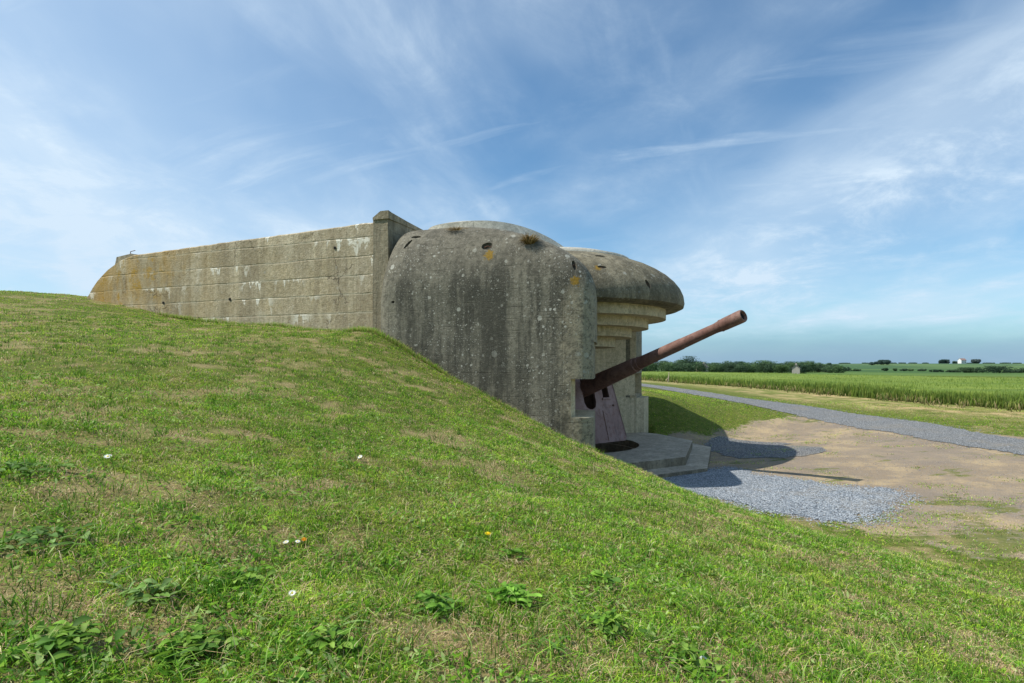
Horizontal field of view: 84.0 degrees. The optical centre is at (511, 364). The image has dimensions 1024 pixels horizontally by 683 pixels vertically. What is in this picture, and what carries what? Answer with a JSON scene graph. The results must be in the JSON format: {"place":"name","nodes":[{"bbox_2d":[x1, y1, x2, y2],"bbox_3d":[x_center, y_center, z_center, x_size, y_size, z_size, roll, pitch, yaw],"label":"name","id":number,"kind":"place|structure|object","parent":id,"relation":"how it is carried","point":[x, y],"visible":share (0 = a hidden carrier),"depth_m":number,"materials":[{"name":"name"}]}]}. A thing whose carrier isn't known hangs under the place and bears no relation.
{"place":"outdoors","nodes":[
{"label":"outdoors","id":0,"kind":"place"},
{"bbox_2d":[0,291,1023,682],"bbox_3d":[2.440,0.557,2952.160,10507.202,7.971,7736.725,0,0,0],"label":"ground","id":1,"kind":"structure","parent":0,"point":[882,455],"depth_m":6.63,"materials":[{"name":"green plant"}]},
{"bbox_2d":[0,459,92,474],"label":"weed plant","id":2,"kind":"object","parent":1,"relation":"on","point":[11,465],"visible":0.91,"depth_m":3.52,"materials":[{"name":"green plant"}]},
{"bbox_2d":[0,522,96,556],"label":"weed plant","id":3,"kind":"object","parent":1,"relation":"on","point":[39,530],"visible":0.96,"depth_m":2.64,"materials":[{"name":"green plant"}]},
{"bbox_2d":[0,615,126,667],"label":"weed plant","id":4,"kind":"object","parent":1,"relation":"on","point":[63,643],"visible":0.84,"depth_m":1.90,"materials":[{"name":"green plant"}]},
{"bbox_2d":[60,564,137,597],"bbox_3d":[-1.688,0.898,2.333,0.310,0.034,0.421,0,0,38],"label":"weed plant","id":5,"kind":"object","parent":1,"relation":"on","point":[113,576],"visible":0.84,"depth_m":2.37,"materials":[{"name":"green plant"}]},
{"bbox_2d":[116,578,193,606],"bbox_3d":[-1.479,0.911,2.310,0.301,0.057,0.224,0,0,-11],"label":"weed plant","id":6,"kind":"object","parent":1,"relation":"on","point":[144,586],"visible":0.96,"depth_m":2.31,"materials":[{"name":"green plant"}]},
{"bbox_2d":[132,624,237,674],"bbox_3d":[-1.153,0.977,2.001,0.307,0.060,0.334,0,0,39],"label":"weed plant","id":7,"kind":"object","parent":1,"relation":"on","point":[213,639],"visible":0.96,"depth_m":2.00,"materials":[{"name":"green plant"}]},
{"bbox_2d":[215,564,276,586],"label":"weed plant","id":8,"kind":"object","parent":1,"relation":"on","point":[241,580],"visible":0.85,"depth_m":2.58,"materials":[{"name":"green plant"}]},
{"bbox_2d":[295,621,361,656],"bbox_3d":[-0.660,0.997,2.123,0.245,0.062,0.271,0,0,42],"label":"weed plant","id":9,"kind":"object","parent":1,"relation":"on","point":[332,631],"visible":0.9,"depth_m":2.09,"materials":[{"name":"green plant"}]},
{"bbox_2d":[301,608,375,649],"bbox_3d":[-0.669,1.013,2.263,0.336,0.032,0.314,0,0,41],"label":"weed plant","id":10,"kind":"object","parent":1,"relation":"on","point":[316,623],"visible":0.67,"depth_m":2.24,"materials":[{"name":"green plant"}]},
{"bbox_2d":[157,312,603,453],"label":"wall foot grass","id":11,"kind":"structure","parent":1,"relation":"on","point":[388,337],"depth_m":14.74,"materials":[{"name":"green plant"}]},
{"bbox_2d":[87,210,684,448],"bbox_3d":[-4.252,-0.075,21.750,20.790,8.450,12.000,0,0,21],"label":"concrete casemate","id":12,"kind":"object","parent":1,"relation":"on","point":[501,312],"visible":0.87,"depth_m":15.47,"materials":[{"name":"grey concrete"}]},
{"bbox_2d":[444,226,468,230],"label":"grass tuft","id":13,"kind":"object","parent":12,"relation":"on","point":[455,229],"visible":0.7,"depth_m":14.91,"materials":[{"name":"plant"}]},
{"bbox_2d":[518,231,541,243],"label":"grass tuft","id":14,"kind":"object","parent":12,"relation":"on","point":[527,239],"visible":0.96,"depth_m":13.79,"materials":[{"name":"plant"}]},
{"bbox_2d":[407,590,463,622],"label":"weed plant","id":15,"kind":"object","parent":1,"relation":"on","point":[438,599],"visible":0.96,"depth_m":2.57,"materials":[{"name":"green plant"}]},
{"bbox_2d":[493,548,528,559],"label":"weed plant","id":16,"kind":"object","parent":1,"relation":"on","point":[515,550],"visible":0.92,"depth_m":3.53,"materials":[{"name":"green plant"}]},
{"bbox_2d":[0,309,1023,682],"bbox_3d":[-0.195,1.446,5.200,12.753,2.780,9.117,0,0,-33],"label":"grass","id":17,"kind":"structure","parent":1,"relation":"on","point":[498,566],"depth_m":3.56,"materials":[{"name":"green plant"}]},
{"bbox_2d":[0,371,1023,682],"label":"clover","id":18,"kind":"object","parent":1,"relation":"on","point":[40,659],"visible":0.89,"depth_m":3.06,"materials":[{"name":"green plant"}]},
{"bbox_2d":[0,311,1023,682],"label":"dry grass","id":19,"kind":"structure","parent":1,"relation":"on","point":[24,491],"depth_m":3.49,"materials":[{"name":"green plant"}]},
{"bbox_2d":[0,290,1023,583],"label":"grass","id":20,"kind":"structure","parent":1,"relation":"on","point":[238,344],"depth_m":11.17,"materials":[{"name":"green plant"}]},
{"bbox_2d":[480,581,543,615],"bbox_3d":[0.003,1.125,2.825,0.345,0.060,0.346,0,0,43],"label":"weed plant","id":21,"kind":"object","parent":1,"relation":"on","point":[517,589],"visible":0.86,"depth_m":2.81,"materials":[{"name":"green plant"}]},
{"bbox_2d":[14,392,1015,682],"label":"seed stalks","id":22,"kind":"object","parent":1,"relation":"on","point":[374,566],"visible":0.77,"depth_m":2.79,"materials":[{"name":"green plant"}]},
{"bbox_2d":[503,630,572,659],"bbox_3d":[0.133,1.141,2.343,0.299,0.030,0.217,0,0,26],"label":"weed plant","id":23,"kind":"object","parent":1,"relation":"on","point":[562,637],"visible":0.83,"depth_m":2.33,"materials":[{"name":"green plant"}]},
{"bbox_2d":[580,567,620,588],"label":"weed plant","id":24,"kind":"object","parent":1,"relation":"on","point":[598,573],"visible":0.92,"depth_m":3.25,"materials":[{"name":"green plant"}]},
{"bbox_2d":[576,609,650,643],"bbox_3d":[0.433,1.185,2.636,0.276,0.060,0.314,0,0,-34],"label":"weed plant","id":25,"kind":"object","parent":1,"relation":"on","point":[601,621],"visible":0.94,"depth_m":2.62,"materials":[{"name":"green plant"}]},
{"bbox_2d":[645,363,657,371],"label":"tree","id":26,"kind":"object","parent":1,"relation":"on","point":[651,368],"visible":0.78,"depth_m":338.96,"materials":[{"name":"green plant"}]},
{"bbox_2d":[595,432,710,477],"bbox_3d":[2.967,3.125,18.944,6.800,0.950,8.400,0,0,21],"label":"concrete apron","id":27,"kind":"object","parent":1,"relation":"on","point":[661,456],"visible":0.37,"depth_m":17.41,"materials":[{"name":"grey concrete"}]},
{"bbox_2d":[575,310,746,443],"bbox_3d":[3.239,1.014,17.145,2.640,4.713,8.306,0,0,-36],"label":"coastal gun","id":28,"kind":"object","parent":27,"relation":"on","point":[597,394],"visible":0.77,"depth_m":17.58,"materials":[{"name":"metal"}]},
{"bbox_2d":[654,361,670,371],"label":"tree","id":29,"kind":"object","parent":1,"relation":"on","point":[658,363],"visible":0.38,"depth_m":378.89,"materials":[{"name":"green plant"}]},
{"bbox_2d":[658,362,675,371],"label":"tree","id":30,"kind":"object","parent":1,"relation":"on","point":[664,364],"visible":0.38,"depth_m":333.01,"materials":[{"name":"green plant"}]},
{"bbox_2d":[663,364,677,371],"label":"tree","id":31,"kind":"object","parent":1,"relation":"on","point":[672,367],"visible":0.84,"depth_m":318.55,"materials":[{"name":"green plant"}]},
{"bbox_2d":[673,361,687,371],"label":"tree","id":32,"kind":"object","parent":1,"relation":"on","point":[680,362],"visible":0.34,"depth_m":324.10,"materials":[{"name":"green plant"}]},
{"bbox_2d":[678,363,698,371],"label":"tree","id":33,"kind":"object","parent":1,"relation":"on","point":[688,367],"visible":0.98,"depth_m":314.58,"materials":[{"name":"green plant"}]},
{"bbox_2d":[677,356,699,365],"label":"tree","id":34,"kind":"object","parent":1,"relation":"on","point":[690,359],"visible":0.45,"depth_m":333.97,"materials":[{"name":"green plant"}]},
{"bbox_2d":[656,641,721,682],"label":"weed plant","id":35,"kind":"object","parent":1,"relation":"on","point":[700,662],"visible":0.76,"depth_m":2.41,"materials":[{"name":"green plant"}]},
{"bbox_2d":[693,362,709,371],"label":"tree","id":36,"kind":"object","parent":1,"relation":"on","point":[701,366],"visible":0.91,"depth_m":314.17,"materials":[{"name":"green plant"}]},
{"bbox_2d":[708,364,719,371],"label":"tree","id":37,"kind":"object","parent":1,"relation":"on","point":[714,368],"visible":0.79,"depth_m":323.58,"materials":[{"name":"green plant"}]},
{"bbox_2d":[716,364,725,371],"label":"tree","id":38,"kind":"object","parent":1,"relation":"on","point":[721,369],"visible":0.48,"depth_m":341.04,"materials":[{"name":"green plant"}]},
{"bbox_2d":[720,362,735,372],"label":"tree","id":39,"kind":"object","parent":1,"relation":"on","point":[729,366],"visible":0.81,"depth_m":322.23,"materials":[{"name":"green plant"}]},
{"bbox_2d":[731,363,749,372],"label":"tree","id":40,"kind":"object","parent":1,"relation":"on","point":[739,368],"visible":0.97,"depth_m":315.47,"materials":[{"name":"green plant"}]},
{"bbox_2d":[738,363,756,372],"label":"tree","id":41,"kind":"object","parent":1,"relation":"on","point":[751,369],"visible":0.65,"depth_m":325.01,"materials":[{"name":"green plant"}]},
{"bbox_2d":[704,436,825,458],"bbox_3d":[8.704,2.951,20.443,3.561,0.374,5.854,0,0,0],"label":"gravel strip","id":42,"kind":"object","parent":1,"relation":"on","point":[725,446],"visible":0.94,"depth_m":19.57,"materials":[{"name":"grey gravel"}]},
{"bbox_2d":[755,361,775,372],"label":"tree","id":43,"kind":"object","parent":1,"relation":"on","point":[763,365],"visible":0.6,"depth_m":328.56,"materials":[{"name":"green plant"}]},
{"bbox_2d":[763,363,778,372],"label":"tree","id":44,"kind":"object","parent":1,"relation":"on","point":[768,368],"visible":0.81,"depth_m":322.16,"materials":[{"name":"green plant"}]},
{"bbox_2d":[773,365,788,372],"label":"tree","id":45,"kind":"object","parent":1,"relation":"on","point":[780,368],"visible":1,"depth_m":309.04,"materials":[{"name":"green plant"}]},
{"bbox_2d":[663,467,899,520],"bbox_3d":[5.905,2.912,13.492,4.323,0.288,5.487,0,0,-35],"label":"gravel patch","id":46,"kind":"object","parent":1,"relation":"on","point":[766,508],"visible":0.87,"depth_m":12.70,"materials":[{"name":"grey gravel"}]},
{"bbox_2d":[785,362,801,372],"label":"tree","id":47,"kind":"object","parent":1,"relation":"on","point":[792,365],"visible":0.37,"depth_m":333.74,"materials":[{"name":"green plant"}]},
{"bbox_2d":[791,363,800,373],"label":"stone house","id":48,"kind":"structure","parent":1,"relation":"on","point":[795,368],"depth_m":288.67,"materials":[{"name":"stone"}]},
{"bbox_2d":[797,364,810,373],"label":"tree","id":49,"kind":"object","parent":1,"relation":"on","point":[802,367],"visible":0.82,"depth_m":298.79,"materials":[{"name":"green plant"}]},
{"bbox_2d":[802,362,819,372],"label":"tree","id":50,"kind":"object","parent":1,"relation":"on","point":[812,364],"visible":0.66,"depth_m":333.42,"materials":[{"name":"green plant"}]},
{"bbox_2d":[811,363,830,372],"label":"tree","id":51,"kind":"object","parent":1,"relation":"on","point":[819,365],"visible":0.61,"depth_m":337.95,"materials":[{"name":"green plant"}]},
{"bbox_2d":[820,366,834,372],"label":"tree","id":52,"kind":"object","parent":1,"relation":"on","point":[823,369],"visible":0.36,"depth_m":331.01,"materials":[{"name":"green plant"}]},
{"bbox_2d":[642,371,1023,409],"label":"barley","id":53,"kind":"object","parent":1,"relation":"on","point":[869,390],"depth_m":42.72,"materials":[{"name":"green plant"}]},
{"bbox_2d":[825,365,846,372],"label":"tree","id":54,"kind":"object","parent":1,"relation":"on","point":[836,369],"visible":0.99,"depth_m":319.63,"materials":[{"name":"green plant"}]},
{"bbox_2d":[828,364,849,369],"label":"tree","id":55,"kind":"object","parent":1,"relation":"on","point":[833,365],"visible":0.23,"depth_m":376.53,"materials":[{"name":"green plant"}]},
{"bbox_2d":[703,420,1023,549],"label":"pebbles","id":56,"kind":"object","parent":1,"relation":"on","point":[884,466],"visible":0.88,"depth_m":16.13,"materials":[{"name":"gravel"}]},
{"bbox_2d":[874,360,890,364],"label":"tree","id":57,"kind":"object","parent":1,"relation":"on","point":[883,362],"visible":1,"depth_m":895.39,"materials":[{"name":"green plant"}]},
{"bbox_2d":[929,369,943,371],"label":"shrub","id":58,"kind":"object","parent":1,"relation":"on","point":[935,370],"visible":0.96,"depth_m":358.06,"materials":[{"name":"green plant"}]},
{"bbox_2d":[938,359,949,363],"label":"tree","id":59,"kind":"object","parent":1,"relation":"on","point":[942,361],"visible":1,"depth_m":1116.05,"materials":[{"name":"green plant"}]},
{"bbox_2d":[958,358,965,363],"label":"white farmhouse","id":60,"kind":"object","parent":1,"relation":"on","point":[961,360],"visible":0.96,"depth_m":1107.17,"materials":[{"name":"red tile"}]},
{"bbox_2d":[955,367,985,372],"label":"shrub","id":61,"kind":"object","parent":1,"relation":"on","point":[967,369],"visible":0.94,"depth_m":328.72,"materials":[{"name":"green plant"}]},
{"bbox_2d":[971,359,980,363],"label":"tree","id":62,"kind":"object","parent":1,"relation":"on","point":[976,361],"visible":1,"depth_m":1116.46,"materials":[{"name":"green plant"}]},
{"bbox_2d":[975,366,1012,372],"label":"shrub","id":63,"kind":"object","parent":1,"relation":"on","point":[996,369],"visible":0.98,"depth_m":318.00,"materials":[{"name":"green plant"}]},
{"bbox_2d":[1002,370,1022,372],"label":"shrub","id":64,"kind":"object","parent":1,"relation":"on","point":[1015,371],"visible":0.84,"depth_m":327.81,"materials":[{"name":"green plant"}]},
{"bbox_2d":[0,368,1023,682],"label":"coarse grass","id":65,"kind":"structure","parent":0,"point":[702,594],"depth_m":3.17,"materials":[{"name":"green plant"}]},
{"bbox_2d":[0,0,1023,364],"label":"sky","id":66,"kind":"structure","parent":0,"point":[846,177],"materials":[{"name":"blue"}]},
{"bbox_2d":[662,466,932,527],"bbox_3d":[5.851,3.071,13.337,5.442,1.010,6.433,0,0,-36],"label":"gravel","id":67,"kind":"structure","parent":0,"point":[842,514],"depth_m":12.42,"materials":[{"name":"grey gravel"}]},
{"bbox_2d":[642,384,1023,455],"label":"path","id":68,"kind":"structure","parent":0,"point":[921,428],"depth_m":23.36,"materials":[{"name":"grey gravel"}]},
{"bbox_2d":[642,377,1023,411],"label":"margin grass","id":69,"kind":"structure","parent":0,"point":[1009,406],"depth_m":32.90,"materials":[{"name":"green plant"}]}
]}

